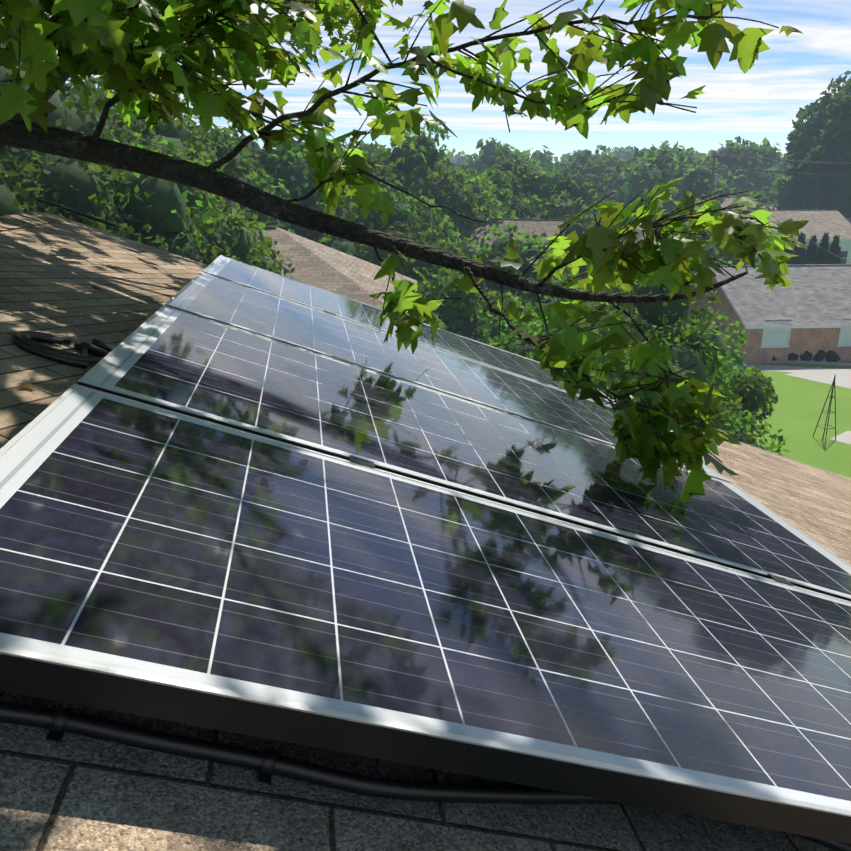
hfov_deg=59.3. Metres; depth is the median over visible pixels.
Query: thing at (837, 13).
sky
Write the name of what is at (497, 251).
tree
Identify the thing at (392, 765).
panel racking
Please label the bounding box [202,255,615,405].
solar panel
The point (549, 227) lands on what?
pale house
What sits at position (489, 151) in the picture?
tree
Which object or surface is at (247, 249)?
tree
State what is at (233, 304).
solar panel
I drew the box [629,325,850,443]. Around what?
street and drives
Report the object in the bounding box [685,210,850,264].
white house
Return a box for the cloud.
[3,0,850,131]
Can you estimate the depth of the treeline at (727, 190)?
96.74 m
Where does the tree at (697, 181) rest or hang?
on the ground
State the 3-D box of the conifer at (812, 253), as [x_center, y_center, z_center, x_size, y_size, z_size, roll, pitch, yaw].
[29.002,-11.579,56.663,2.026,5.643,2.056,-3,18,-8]
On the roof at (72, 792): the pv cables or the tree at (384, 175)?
the pv cables
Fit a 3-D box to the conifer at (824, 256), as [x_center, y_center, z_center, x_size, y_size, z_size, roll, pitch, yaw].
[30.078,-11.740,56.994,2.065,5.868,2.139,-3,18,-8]
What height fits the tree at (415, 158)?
13.304 m
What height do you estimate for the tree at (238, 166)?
12.620 m
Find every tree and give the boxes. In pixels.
[0,0,808,502]
[0,43,209,225]
[0,43,238,255]
[0,132,230,263]
[0,146,168,250]
[72,74,250,222]
[110,146,294,277]
[149,92,297,233]
[191,125,354,245]
[314,186,463,283]
[319,234,431,292]
[340,138,418,206]
[348,123,514,240]
[372,196,487,316]
[412,267,548,350]
[416,223,580,322]
[444,167,545,218]
[452,137,547,192]
[480,148,602,219]
[483,284,648,362]
[486,261,789,455]
[521,204,638,320]
[551,149,639,181]
[625,215,696,316]
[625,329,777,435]
[627,141,721,173]
[692,211,762,271]
[700,135,790,196]
[782,71,850,217]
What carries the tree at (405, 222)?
on the ground
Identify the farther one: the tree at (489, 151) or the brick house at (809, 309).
the tree at (489, 151)
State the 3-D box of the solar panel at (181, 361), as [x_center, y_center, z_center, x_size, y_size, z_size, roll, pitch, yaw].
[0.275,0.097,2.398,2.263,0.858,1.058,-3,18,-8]
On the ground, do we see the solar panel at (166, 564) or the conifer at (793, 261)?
the conifer at (793, 261)
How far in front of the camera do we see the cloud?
20199.38 m
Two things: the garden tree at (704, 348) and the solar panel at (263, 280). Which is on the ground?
the garden tree at (704, 348)
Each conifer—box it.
[784,235,796,264]
[794,231,808,264]
[806,234,820,263]
[817,232,831,263]
[829,234,842,263]
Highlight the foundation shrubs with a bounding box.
[772,350,839,361]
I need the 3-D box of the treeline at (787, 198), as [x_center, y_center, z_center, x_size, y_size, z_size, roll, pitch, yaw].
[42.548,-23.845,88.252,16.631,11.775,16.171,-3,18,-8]
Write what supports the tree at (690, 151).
on the ground
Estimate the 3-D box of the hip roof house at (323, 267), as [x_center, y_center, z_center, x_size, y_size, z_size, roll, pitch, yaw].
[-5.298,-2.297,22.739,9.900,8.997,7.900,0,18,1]
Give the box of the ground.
[622,311,850,477]
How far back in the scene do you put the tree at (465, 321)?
26.66 m
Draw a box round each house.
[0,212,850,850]
[207,195,417,314]
[447,218,598,306]
[675,264,850,363]
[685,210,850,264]
[695,197,817,212]
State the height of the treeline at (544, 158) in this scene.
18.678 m
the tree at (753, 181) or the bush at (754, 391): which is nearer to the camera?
the bush at (754, 391)
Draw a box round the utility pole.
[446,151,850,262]
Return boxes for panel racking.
[324,310,793,771]
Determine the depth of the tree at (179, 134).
22.05 m
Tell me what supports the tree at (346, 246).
on the ground
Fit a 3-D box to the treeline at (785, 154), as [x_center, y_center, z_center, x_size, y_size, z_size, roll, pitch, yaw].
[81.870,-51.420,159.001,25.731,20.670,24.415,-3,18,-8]
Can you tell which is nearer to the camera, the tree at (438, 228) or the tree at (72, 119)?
the tree at (72, 119)
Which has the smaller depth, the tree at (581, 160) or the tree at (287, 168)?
the tree at (287, 168)
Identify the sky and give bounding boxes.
[43,0,850,162]
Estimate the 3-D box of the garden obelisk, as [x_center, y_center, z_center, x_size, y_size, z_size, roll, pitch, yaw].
[14.810,-0.647,27.415,0.596,2.583,0.591,-3,18,-8]
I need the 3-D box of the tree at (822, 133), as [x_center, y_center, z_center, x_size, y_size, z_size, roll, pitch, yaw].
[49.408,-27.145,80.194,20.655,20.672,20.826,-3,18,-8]
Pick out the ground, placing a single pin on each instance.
(797, 408)
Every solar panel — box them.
[0,384,850,843]
[77,305,850,601]
[165,272,729,482]
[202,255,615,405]
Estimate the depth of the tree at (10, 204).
10.80 m
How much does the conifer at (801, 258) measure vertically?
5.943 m
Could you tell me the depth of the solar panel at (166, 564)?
1.13 m
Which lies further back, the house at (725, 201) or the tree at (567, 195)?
the house at (725, 201)
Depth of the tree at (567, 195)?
58.22 m
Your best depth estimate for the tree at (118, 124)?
17.69 m
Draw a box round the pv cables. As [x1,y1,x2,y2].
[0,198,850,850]
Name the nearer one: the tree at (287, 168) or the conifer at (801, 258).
the tree at (287, 168)
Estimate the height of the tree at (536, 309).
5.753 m
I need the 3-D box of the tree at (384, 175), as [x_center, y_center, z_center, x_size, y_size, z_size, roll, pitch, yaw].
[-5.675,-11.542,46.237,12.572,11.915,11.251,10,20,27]
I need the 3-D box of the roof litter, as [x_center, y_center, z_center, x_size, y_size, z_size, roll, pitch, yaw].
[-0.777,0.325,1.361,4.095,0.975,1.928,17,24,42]
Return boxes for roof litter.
[18,286,101,389]
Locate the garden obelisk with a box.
[813,374,835,440]
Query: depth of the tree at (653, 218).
46.50 m
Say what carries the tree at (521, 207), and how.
on the ground
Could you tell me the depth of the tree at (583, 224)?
40.91 m
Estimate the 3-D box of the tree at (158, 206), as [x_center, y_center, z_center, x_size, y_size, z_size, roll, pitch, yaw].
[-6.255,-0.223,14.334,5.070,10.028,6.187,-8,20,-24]
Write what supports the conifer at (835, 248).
on the ground

